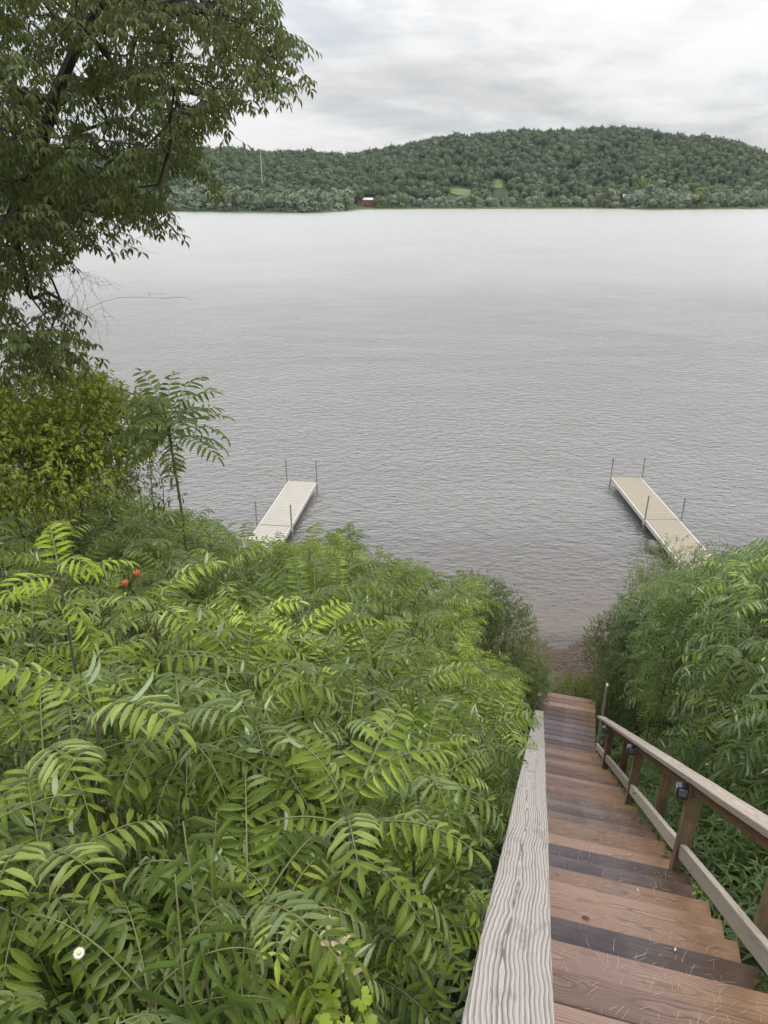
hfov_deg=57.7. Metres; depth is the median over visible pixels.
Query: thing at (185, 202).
shore tree
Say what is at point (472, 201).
shore tree
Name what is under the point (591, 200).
shore tree
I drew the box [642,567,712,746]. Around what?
sumac shrub
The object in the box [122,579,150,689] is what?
blossom
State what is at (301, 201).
shore tree
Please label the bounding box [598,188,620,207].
shore tree
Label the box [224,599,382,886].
sumac shrub
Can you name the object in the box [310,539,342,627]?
sumac shrub
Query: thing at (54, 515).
sumac shrub
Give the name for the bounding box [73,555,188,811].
sumac shrub
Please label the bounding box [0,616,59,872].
sumac shrub
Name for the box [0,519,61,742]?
sumac shrub
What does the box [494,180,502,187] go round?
meadow
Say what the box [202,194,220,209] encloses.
shore tree
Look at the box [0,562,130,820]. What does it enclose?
sumac shrub
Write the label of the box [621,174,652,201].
shore tree
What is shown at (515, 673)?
sumac shrub
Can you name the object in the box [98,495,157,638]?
sumac shrub
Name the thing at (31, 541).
sumac shrub
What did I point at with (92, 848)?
sumac shrub
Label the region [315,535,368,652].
sumac shrub
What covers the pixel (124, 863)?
goldenrod plant
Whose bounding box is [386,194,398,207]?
shore tree
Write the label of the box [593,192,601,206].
shore tree
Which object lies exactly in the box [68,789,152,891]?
goldenrod plant
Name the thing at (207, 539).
sumac shrub
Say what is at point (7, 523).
sumac shrub
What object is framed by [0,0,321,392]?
overhanging tree
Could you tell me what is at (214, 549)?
sumac shrub
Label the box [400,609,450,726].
sumac shrub
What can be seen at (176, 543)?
sumac shrub
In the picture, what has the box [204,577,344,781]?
sumac shrub
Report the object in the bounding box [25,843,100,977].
goldenrod plant
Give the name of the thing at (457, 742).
sumac shrub
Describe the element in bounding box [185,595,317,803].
sumac shrub
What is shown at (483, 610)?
sumac shrub
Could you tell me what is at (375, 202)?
shore tree
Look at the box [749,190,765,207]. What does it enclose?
shore tree
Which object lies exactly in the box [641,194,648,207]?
shore tree
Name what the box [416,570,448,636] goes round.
sumac shrub
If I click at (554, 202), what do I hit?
shore tree
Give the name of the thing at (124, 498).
sumac shrub
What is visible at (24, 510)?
sumac shrub
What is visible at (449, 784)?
sumac shrub
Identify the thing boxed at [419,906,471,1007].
goldenrod plant
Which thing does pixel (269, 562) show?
sumac shrub
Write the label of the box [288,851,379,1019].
sumac shrub
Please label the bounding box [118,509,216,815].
sumac shrub
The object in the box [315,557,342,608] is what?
sumac shrub
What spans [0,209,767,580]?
water
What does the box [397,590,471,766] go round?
sumac shrub
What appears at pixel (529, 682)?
bush
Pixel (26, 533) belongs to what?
sumac shrub
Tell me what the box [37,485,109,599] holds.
sumac shrub
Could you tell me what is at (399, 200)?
shore tree
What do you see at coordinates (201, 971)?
plant
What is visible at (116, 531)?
sumac shrub
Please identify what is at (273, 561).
sumac shrub
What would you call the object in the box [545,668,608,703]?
bush
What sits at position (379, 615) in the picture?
sumac shrub
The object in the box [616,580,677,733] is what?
sumac shrub
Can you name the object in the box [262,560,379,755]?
sumac shrub
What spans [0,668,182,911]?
sumac shrub
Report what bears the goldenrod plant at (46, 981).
on the ground at (565, 604)
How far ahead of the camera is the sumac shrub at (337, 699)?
3.21 m
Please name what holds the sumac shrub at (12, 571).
on the ground at (565, 604)
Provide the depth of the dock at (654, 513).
25.21 m
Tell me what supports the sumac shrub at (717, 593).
on the ground at (565, 604)
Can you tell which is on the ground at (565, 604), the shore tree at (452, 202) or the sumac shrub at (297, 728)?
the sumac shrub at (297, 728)
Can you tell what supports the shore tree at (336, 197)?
on the shore grass at (283, 211)
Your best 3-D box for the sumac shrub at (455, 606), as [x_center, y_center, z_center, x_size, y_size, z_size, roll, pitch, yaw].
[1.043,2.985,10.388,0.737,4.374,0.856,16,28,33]
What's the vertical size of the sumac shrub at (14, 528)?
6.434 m
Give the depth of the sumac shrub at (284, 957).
1.67 m
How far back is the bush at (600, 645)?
15.56 m
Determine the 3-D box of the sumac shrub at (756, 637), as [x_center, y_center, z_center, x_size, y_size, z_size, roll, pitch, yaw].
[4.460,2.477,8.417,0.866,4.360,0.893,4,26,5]
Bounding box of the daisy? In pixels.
[73,947,103,1023]
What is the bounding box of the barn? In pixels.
[356,198,372,205]
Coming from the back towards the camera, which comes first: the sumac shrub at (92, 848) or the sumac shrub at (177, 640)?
the sumac shrub at (177, 640)
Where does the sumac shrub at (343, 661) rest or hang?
on the ground at (565, 604)
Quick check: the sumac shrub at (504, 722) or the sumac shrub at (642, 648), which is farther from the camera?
the sumac shrub at (642, 648)
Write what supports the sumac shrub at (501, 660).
on the ground at (565, 604)
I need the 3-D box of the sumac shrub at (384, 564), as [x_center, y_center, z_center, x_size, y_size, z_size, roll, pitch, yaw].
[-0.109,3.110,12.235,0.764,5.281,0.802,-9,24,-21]
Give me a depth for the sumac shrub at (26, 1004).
1.15 m
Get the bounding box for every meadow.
[451,188,469,194]
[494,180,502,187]
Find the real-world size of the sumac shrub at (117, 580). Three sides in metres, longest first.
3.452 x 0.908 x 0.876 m
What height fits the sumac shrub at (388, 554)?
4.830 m
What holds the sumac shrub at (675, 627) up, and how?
on the ground at (565, 604)
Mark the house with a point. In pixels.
(624, 203)
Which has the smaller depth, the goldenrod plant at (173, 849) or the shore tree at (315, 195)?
the goldenrod plant at (173, 849)
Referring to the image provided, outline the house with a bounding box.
[622,194,627,205]
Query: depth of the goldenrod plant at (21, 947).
2.16 m
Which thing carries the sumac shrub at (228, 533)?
on the ground at (565, 604)
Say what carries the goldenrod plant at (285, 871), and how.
on the ground at (565, 604)
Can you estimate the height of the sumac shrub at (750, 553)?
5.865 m
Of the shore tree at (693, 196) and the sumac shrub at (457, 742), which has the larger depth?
the shore tree at (693, 196)
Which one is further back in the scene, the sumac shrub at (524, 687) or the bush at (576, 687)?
the bush at (576, 687)
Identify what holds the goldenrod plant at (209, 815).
on the ground at (565, 604)
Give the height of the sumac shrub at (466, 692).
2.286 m
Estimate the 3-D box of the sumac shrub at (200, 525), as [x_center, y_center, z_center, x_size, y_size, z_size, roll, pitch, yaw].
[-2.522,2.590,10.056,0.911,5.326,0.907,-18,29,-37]
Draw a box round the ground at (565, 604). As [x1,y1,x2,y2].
[7,568,767,1023]
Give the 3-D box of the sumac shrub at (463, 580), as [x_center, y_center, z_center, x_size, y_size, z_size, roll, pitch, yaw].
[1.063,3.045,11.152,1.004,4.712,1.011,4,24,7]
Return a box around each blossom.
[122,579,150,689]
[133,569,159,674]
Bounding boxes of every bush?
[0,337,174,776]
[47,423,187,636]
[424,569,539,695]
[487,609,555,709]
[502,657,552,748]
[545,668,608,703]
[581,593,647,704]
[586,650,640,719]
[615,538,697,677]
[652,534,740,668]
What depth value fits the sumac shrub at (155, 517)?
10.78 m
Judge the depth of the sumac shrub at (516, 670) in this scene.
10.18 m
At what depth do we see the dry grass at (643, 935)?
3.46 m
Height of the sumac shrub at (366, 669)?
2.773 m
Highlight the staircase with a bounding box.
[461,683,767,1023]
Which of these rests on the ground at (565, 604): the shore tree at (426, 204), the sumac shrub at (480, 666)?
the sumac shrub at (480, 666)
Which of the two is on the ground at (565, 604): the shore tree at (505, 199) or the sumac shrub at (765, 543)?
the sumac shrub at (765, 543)
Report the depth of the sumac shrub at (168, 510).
11.38 m
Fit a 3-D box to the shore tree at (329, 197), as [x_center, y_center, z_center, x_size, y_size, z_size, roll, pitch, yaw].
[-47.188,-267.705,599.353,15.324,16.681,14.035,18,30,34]
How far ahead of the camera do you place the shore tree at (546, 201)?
769.40 m
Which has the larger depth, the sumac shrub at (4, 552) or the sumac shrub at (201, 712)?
the sumac shrub at (4, 552)
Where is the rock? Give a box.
[645,540,664,553]
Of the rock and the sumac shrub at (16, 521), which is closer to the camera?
the sumac shrub at (16, 521)
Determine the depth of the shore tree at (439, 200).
749.22 m
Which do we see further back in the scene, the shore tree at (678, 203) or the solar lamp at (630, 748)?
the shore tree at (678, 203)
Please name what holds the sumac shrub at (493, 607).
on the ground at (565, 604)
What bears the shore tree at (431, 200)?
on the shore grass at (283, 211)
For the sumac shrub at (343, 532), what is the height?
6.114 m
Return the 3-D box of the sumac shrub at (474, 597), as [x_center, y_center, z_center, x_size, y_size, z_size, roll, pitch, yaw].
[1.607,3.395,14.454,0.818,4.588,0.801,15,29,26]
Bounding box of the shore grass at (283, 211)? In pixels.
[5,207,767,212]
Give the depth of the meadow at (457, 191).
871.78 m
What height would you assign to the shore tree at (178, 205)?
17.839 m
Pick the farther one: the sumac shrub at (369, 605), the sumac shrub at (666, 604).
the sumac shrub at (666, 604)
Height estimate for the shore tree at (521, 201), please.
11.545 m
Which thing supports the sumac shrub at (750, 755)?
on the ground at (565, 604)
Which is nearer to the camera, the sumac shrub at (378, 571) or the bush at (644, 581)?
the sumac shrub at (378, 571)
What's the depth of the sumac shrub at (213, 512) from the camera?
11.57 m
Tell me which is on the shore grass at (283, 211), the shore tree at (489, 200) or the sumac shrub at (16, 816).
the shore tree at (489, 200)
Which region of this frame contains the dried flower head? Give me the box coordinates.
[319,914,366,1021]
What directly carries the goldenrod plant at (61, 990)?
on the ground at (565, 604)
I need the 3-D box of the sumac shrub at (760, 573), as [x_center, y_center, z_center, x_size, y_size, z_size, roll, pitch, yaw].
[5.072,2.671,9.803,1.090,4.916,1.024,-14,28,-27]
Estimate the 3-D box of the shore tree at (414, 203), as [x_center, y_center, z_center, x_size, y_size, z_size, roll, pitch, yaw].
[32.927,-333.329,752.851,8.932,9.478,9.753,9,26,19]
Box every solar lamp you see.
[602,725,607,733]
[626,744,634,755]
[675,782,688,799]
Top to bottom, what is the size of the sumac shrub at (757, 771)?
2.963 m
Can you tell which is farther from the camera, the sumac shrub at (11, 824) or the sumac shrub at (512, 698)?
the sumac shrub at (512, 698)
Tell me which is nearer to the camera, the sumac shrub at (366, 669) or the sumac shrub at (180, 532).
the sumac shrub at (366, 669)
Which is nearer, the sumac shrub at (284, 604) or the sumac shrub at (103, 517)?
the sumac shrub at (284, 604)
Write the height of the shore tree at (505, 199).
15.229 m
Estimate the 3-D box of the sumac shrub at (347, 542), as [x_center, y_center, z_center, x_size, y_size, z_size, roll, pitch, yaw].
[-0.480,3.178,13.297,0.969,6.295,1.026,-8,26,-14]
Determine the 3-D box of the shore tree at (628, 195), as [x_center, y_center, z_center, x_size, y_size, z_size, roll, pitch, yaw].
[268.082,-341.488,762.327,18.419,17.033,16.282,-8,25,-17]
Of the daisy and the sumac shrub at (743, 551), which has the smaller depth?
the daisy
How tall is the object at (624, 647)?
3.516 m
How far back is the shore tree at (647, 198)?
724.75 m
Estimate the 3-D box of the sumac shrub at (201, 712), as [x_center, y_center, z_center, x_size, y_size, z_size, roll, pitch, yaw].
[-0.645,1.640,2.670,0.621,2.530,0.624,-13,28,-27]
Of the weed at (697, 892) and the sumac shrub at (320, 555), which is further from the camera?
the sumac shrub at (320, 555)
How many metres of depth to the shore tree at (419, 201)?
752.31 m
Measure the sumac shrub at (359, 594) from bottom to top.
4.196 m
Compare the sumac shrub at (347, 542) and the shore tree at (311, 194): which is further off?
the shore tree at (311, 194)
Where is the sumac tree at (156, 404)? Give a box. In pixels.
[107,368,234,669]
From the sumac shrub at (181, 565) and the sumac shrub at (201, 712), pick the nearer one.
the sumac shrub at (201, 712)
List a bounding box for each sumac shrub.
[0,513,62,727]
[0,515,68,742]
[0,517,85,696]
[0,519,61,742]
[0,520,125,816]
[0,523,139,897]
[0,526,49,767]
[0,549,105,800]
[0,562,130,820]
[0,580,125,873]
[0,611,35,820]
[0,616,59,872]
[0,630,162,871]
[0,650,220,1013]
[0,653,84,965]
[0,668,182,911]
[0,682,81,897]
[0,746,174,1023]
[0,771,116,1023]
[0,970,171,1023]
[1,481,36,610]
[2,510,37,611]
[2,980,34,1015]
[5,467,49,579]
[15,482,56,586]
[18,522,88,673]
[20,897,289,1023]
[22,533,141,754]
[24,500,78,661]
[27,478,94,615]
[30,492,106,657]
[34,517,124,687]
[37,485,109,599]
[46,480,117,597]
[48,481,136,654]
[63,502,167,726]
[71,484,133,612]
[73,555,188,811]
[76,672,280,944]
[78,551,241,831]
[82,500,185,679]
[82,573,185,807]
[82,580,215,787]
[84,656,267,896]
[85,477,143,606]
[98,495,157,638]
[101,477,149,562]
[104,765,378,1023]
[108,479,150,578]
[110,661,401,896]
[112,499,152,555]
[112,548,220,703]
[115,514,196,667]
[115,515,201,677]
[116,497,161,549]
[118,508,183,613]
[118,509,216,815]
[119,529,200,677]
[132,506,177,551]
[133,587,276,810]
[136,637,281,865]
[139,503,182,535]
[141,603,332,909]
[150,507,222,605]
[157,853,389,1023]
[160,816,388,1023]
[169,508,224,604]
[169,516,212,603]
[173,515,223,660]
[173,534,249,683]
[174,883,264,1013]
[175,529,236,662]
[178,594,316,828]
[184,525,246,683]
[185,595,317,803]
[186,535,277,774]
[198,517,229,580]
[204,522,282,677]
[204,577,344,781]
[205,526,247,609]
[207,521,241,605]
[208,563,298,687]
[213,536,260,610]
[217,549,327,755]
[223,702,491,1023]
[224,541,265,604]
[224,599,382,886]
[244,541,316,639]
[247,541,336,677]
[248,554,296,695]
[254,531,317,639]
[254,544,340,721]
[255,546,295,602]
[257,555,375,846]
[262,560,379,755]
[273,680,445,923]
[276,522,345,660]
[280,540,334,630]
[282,622,407,860]
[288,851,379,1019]
[289,611,444,915]
[296,559,390,731]
[300,528,347,609]
[306,555,397,749]
[309,678,369,881]
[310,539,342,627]
[315,532,377,646]
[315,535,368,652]
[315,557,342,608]
[317,527,355,572]
[318,572,385,651]
[318,607,426,737]
[326,694,503,1023]
[329,521,364,595]
[331,522,376,625]
[333,558,438,701]
[344,581,414,697]
[346,568,454,728]
[358,549,392,664]
[360,612,438,766]
[362,557,418,644]
[363,640,480,874]
[366,545,394,614]
[367,552,397,621]
[368,645,468,824]
[377,568,430,702]
[378,704,496,946]
[385,587,433,677]
[388,567,475,692]
[390,558,425,643]
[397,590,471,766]
[397,641,495,807]
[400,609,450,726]
[407,560,430,609]
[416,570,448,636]
[418,598,490,741]
[426,570,491,694]
[427,584,467,673]
[429,654,493,776]
[430,581,482,692]
[434,677,540,833]
[437,690,543,864]
[442,661,517,800]
[445,573,505,693]
[447,575,492,662]
[449,645,483,694]
[453,651,503,747]
[455,578,485,661]
[455,650,535,795]
[463,655,518,746]
[467,581,503,662]
[469,650,513,725]
[472,588,513,664]
[473,658,529,752]
[477,684,526,777]
[483,655,526,741]
[491,663,526,704]
[496,663,533,737]
[603,590,647,716]
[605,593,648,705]
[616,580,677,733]
[617,584,674,732]
[627,569,699,741]
[632,570,714,782]
[640,576,680,720]
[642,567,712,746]
[646,571,698,735]
[659,580,767,810]
[661,613,767,833]
[666,554,755,758]
[666,558,767,766]
[668,549,767,763]
[673,563,731,716]
[674,563,717,705]
[679,563,720,734]
[680,552,742,712]
[690,551,767,750]
[697,677,767,865]
[705,556,763,733]
[719,545,767,662]
[720,545,755,707]
[724,544,767,699]
[727,554,767,792]
[728,642,767,814]
[729,536,767,708]
[729,545,754,560]
[730,562,767,786]
[740,543,761,615]
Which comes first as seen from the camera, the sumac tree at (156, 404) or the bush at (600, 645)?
the sumac tree at (156, 404)
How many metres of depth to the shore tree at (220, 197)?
589.56 m
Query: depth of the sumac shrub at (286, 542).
9.94 m
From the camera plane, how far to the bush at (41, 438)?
6.18 m
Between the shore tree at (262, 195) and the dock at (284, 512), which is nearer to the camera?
the dock at (284, 512)
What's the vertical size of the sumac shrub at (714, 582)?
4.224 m
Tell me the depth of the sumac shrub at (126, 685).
3.48 m
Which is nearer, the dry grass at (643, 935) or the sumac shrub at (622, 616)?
the dry grass at (643, 935)
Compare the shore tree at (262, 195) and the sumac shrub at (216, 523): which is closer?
the sumac shrub at (216, 523)
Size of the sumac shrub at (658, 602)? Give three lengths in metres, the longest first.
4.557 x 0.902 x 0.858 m
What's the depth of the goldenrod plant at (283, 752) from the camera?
2.38 m
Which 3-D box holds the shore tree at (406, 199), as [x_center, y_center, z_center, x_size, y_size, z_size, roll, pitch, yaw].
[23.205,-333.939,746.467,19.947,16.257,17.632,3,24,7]
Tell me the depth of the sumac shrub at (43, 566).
4.98 m
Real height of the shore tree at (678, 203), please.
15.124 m
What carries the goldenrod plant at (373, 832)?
on the ground at (565, 604)
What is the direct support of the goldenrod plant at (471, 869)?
on the ground at (565, 604)
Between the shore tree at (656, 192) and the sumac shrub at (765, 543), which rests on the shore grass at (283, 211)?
the shore tree at (656, 192)
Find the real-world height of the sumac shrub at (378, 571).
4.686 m
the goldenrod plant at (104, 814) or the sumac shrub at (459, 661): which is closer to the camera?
the goldenrod plant at (104, 814)
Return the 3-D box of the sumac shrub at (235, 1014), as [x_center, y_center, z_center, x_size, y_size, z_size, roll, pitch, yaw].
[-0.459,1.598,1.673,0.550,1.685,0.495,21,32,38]
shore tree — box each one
[163,189,189,209]
[165,194,174,209]
[176,191,192,209]
[183,179,207,209]
[193,192,208,209]
[195,190,215,209]
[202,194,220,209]
[215,185,227,209]
[218,189,233,210]
[224,184,240,209]
[236,190,250,210]
[243,190,255,206]
[249,190,267,210]
[253,189,269,210]
[261,190,282,210]
[272,185,290,210]
[284,192,296,210]
[287,189,310,211]
[304,185,322,210]
[305,185,325,209]
[316,189,327,210]
[321,190,337,210]
[330,188,344,209]
[338,188,355,209]
[340,192,349,206]
[348,189,355,205]
[372,196,380,207]
[375,195,384,207]
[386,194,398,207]
[395,192,404,206]
[397,192,414,205]
[412,199,418,207]
[416,198,423,206]
[423,200,429,206]
[427,197,434,206]
[433,195,446,206]
[443,199,449,206]
[448,198,458,206]
[455,194,465,205]
[458,193,473,206]
[469,191,477,205]
[473,197,482,207]
[481,199,486,206]
[485,195,497,206]
[492,199,500,206]
[502,193,509,206]
[508,197,517,206]
[515,197,524,207]
[523,196,532,207]
[531,194,541,206]
[536,192,545,206]
[542,197,551,205]
[551,197,557,205]
[556,195,566,206]
[564,198,572,206]
[571,196,582,206]
[580,199,588,206]
[586,194,595,206]
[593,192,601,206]
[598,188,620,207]
[599,186,613,206]
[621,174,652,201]
[624,191,633,205]
[627,188,646,207]
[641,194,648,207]
[644,195,657,205]
[645,178,666,207]
[656,192,668,207]
[665,188,677,207]
[669,193,683,207]
[673,184,691,206]
[681,190,699,206]
[691,186,709,207]
[700,192,713,207]
[709,191,724,206]
[712,185,726,205]
[723,189,735,207]
[728,193,745,207]
[740,188,751,206]
[742,181,760,206]
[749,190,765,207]
[758,189,767,206]
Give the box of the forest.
[0,124,767,207]
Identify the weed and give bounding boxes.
[691,884,709,902]
[754,970,767,993]
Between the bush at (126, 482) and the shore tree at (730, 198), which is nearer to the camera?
the bush at (126, 482)
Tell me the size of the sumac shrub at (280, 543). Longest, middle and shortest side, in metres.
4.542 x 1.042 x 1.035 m
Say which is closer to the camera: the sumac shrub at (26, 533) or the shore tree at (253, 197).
the sumac shrub at (26, 533)
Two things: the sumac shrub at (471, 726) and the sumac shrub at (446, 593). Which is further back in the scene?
the sumac shrub at (446, 593)
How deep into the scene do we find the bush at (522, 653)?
14.74 m
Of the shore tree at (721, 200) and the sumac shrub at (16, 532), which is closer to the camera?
the sumac shrub at (16, 532)
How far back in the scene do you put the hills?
783.14 m
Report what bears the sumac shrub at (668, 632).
on the ground at (565, 604)
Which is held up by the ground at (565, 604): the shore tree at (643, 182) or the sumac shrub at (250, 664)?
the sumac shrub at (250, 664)
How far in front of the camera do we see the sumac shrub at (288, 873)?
2.32 m
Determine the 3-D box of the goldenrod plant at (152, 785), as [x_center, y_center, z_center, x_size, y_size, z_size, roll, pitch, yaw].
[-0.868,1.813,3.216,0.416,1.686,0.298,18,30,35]
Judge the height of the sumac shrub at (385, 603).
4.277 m
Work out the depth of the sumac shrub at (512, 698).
7.54 m
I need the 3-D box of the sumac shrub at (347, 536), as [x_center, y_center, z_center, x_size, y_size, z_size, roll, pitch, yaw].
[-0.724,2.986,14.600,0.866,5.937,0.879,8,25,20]
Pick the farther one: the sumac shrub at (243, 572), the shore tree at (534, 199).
the shore tree at (534, 199)
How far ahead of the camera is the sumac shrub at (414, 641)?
5.44 m
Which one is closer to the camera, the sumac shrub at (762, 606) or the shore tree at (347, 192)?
the sumac shrub at (762, 606)
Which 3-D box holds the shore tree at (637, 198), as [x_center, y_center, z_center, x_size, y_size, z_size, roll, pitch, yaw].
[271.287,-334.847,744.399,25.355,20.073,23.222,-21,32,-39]
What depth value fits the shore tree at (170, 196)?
625.95 m
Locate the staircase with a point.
(531, 932)
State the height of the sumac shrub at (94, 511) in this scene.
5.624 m
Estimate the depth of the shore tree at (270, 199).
571.16 m
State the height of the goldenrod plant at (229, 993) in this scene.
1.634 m
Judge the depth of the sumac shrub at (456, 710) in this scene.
5.09 m
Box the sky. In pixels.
[0,0,767,154]
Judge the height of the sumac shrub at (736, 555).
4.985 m
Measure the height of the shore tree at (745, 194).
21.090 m
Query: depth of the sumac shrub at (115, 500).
12.15 m
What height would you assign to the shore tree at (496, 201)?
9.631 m
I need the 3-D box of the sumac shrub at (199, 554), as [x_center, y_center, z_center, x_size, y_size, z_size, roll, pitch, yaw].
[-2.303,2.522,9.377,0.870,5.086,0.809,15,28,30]
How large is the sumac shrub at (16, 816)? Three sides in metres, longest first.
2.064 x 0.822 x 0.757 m
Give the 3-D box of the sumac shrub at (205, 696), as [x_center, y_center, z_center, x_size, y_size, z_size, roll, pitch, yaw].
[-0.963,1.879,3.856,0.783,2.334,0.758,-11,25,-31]
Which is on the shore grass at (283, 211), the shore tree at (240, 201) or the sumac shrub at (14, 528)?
the shore tree at (240, 201)
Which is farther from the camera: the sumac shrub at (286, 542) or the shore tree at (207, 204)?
the shore tree at (207, 204)
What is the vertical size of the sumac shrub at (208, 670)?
2.477 m
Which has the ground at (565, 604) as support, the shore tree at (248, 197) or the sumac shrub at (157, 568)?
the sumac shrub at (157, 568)
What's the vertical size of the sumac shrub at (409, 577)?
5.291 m
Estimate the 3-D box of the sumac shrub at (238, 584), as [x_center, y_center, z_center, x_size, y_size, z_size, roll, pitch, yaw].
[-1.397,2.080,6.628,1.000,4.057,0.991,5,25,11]
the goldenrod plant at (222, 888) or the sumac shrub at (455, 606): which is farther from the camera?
the sumac shrub at (455, 606)
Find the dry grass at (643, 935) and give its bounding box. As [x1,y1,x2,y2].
[550,755,760,1023]
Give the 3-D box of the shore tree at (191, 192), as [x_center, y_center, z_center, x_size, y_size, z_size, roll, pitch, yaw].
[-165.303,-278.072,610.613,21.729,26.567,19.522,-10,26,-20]
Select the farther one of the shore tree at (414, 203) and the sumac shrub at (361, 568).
the shore tree at (414, 203)
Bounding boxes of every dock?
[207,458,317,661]
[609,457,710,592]
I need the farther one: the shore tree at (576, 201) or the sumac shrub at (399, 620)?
the shore tree at (576, 201)
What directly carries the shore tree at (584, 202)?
on the shore grass at (283, 211)
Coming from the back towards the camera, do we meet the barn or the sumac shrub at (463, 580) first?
the barn
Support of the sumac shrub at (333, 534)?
on the ground at (565, 604)
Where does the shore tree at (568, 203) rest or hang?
on the shore grass at (283, 211)
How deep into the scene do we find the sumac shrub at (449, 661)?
6.06 m
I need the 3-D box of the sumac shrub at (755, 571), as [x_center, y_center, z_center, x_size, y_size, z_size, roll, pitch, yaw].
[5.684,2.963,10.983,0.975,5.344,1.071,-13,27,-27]
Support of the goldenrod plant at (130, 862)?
on the ground at (565, 604)
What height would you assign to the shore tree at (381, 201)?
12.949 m
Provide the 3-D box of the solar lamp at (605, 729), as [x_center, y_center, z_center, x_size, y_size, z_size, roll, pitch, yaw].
[3.338,3.305,10.521,0.078,0.155,0.068,7,25,14]
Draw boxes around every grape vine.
[267,991,331,1023]
[284,939,377,1023]
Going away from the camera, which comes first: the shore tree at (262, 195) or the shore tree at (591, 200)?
the shore tree at (262, 195)
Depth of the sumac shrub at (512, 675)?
12.63 m
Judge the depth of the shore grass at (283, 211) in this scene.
740.03 m
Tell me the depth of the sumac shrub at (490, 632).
15.48 m
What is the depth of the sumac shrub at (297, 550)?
5.91 m
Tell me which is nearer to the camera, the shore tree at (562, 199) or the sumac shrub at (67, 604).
the sumac shrub at (67, 604)
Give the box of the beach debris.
[481,633,661,699]
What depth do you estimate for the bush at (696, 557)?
15.76 m
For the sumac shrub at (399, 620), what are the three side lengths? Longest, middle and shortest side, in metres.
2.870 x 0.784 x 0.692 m
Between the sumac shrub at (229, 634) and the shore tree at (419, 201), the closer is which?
the sumac shrub at (229, 634)
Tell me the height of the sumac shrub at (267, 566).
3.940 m
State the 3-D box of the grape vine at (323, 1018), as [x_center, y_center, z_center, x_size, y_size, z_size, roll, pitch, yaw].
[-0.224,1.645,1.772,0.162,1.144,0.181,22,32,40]
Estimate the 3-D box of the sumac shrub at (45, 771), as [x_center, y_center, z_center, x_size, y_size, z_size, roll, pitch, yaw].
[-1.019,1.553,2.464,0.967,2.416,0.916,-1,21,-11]
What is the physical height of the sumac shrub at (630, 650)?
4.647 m
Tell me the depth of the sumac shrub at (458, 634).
7.79 m
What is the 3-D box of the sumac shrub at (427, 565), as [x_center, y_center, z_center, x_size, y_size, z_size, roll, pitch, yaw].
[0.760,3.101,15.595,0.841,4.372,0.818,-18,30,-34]
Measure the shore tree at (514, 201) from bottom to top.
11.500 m
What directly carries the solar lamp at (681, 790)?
attached to the staircase
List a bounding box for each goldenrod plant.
[0,720,74,913]
[0,877,204,1023]
[0,907,128,1023]
[9,854,206,1023]
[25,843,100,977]
[61,812,251,1023]
[61,847,163,1022]
[65,770,214,1006]
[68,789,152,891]
[92,845,304,1005]
[100,840,247,991]
[131,859,234,1023]
[134,763,233,911]
[143,776,225,896]
[151,821,259,1023]
[203,744,296,984]
[236,801,313,967]
[346,740,400,951]
[369,947,424,1017]
[397,786,485,944]
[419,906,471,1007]
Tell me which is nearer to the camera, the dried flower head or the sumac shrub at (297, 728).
the dried flower head
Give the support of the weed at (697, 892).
on the ground at (565, 604)
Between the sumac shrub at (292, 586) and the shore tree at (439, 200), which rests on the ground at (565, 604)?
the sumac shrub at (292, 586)
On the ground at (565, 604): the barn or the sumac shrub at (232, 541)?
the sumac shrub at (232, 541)
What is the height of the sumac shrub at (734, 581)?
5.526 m
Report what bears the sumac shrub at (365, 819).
on the ground at (565, 604)
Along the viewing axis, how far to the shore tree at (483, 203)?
760.95 m
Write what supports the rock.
in the water
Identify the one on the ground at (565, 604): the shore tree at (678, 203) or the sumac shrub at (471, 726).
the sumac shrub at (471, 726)
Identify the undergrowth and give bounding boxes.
[0,666,767,1023]
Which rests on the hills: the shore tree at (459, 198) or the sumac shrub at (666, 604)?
the shore tree at (459, 198)
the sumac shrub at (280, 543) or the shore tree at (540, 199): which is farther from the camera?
the shore tree at (540, 199)
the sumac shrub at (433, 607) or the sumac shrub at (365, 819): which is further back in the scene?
the sumac shrub at (433, 607)
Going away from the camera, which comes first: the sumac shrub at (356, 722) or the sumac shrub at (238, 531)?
the sumac shrub at (356, 722)
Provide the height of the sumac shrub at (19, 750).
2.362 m
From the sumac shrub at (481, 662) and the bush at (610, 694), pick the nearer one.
the sumac shrub at (481, 662)
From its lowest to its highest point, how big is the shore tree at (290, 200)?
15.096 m
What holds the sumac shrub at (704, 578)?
on the ground at (565, 604)
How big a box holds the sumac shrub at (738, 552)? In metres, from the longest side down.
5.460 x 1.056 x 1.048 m
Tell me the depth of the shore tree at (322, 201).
581.18 m
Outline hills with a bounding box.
[0,142,767,210]
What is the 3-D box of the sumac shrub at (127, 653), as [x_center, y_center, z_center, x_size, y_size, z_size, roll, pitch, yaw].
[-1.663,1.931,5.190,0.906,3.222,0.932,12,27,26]
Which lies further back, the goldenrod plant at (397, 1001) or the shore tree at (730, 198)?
the shore tree at (730, 198)
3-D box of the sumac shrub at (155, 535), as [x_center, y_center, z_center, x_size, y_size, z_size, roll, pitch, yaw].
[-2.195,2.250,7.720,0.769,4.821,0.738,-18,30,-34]
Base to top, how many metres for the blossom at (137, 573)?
0.841 m
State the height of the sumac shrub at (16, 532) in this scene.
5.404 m
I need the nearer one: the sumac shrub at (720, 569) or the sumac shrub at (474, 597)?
the sumac shrub at (720, 569)
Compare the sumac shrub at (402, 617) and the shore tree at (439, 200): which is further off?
the shore tree at (439, 200)
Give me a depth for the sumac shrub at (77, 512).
8.72 m
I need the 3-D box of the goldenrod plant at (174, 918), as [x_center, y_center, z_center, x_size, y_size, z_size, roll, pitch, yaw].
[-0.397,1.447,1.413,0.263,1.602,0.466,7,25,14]

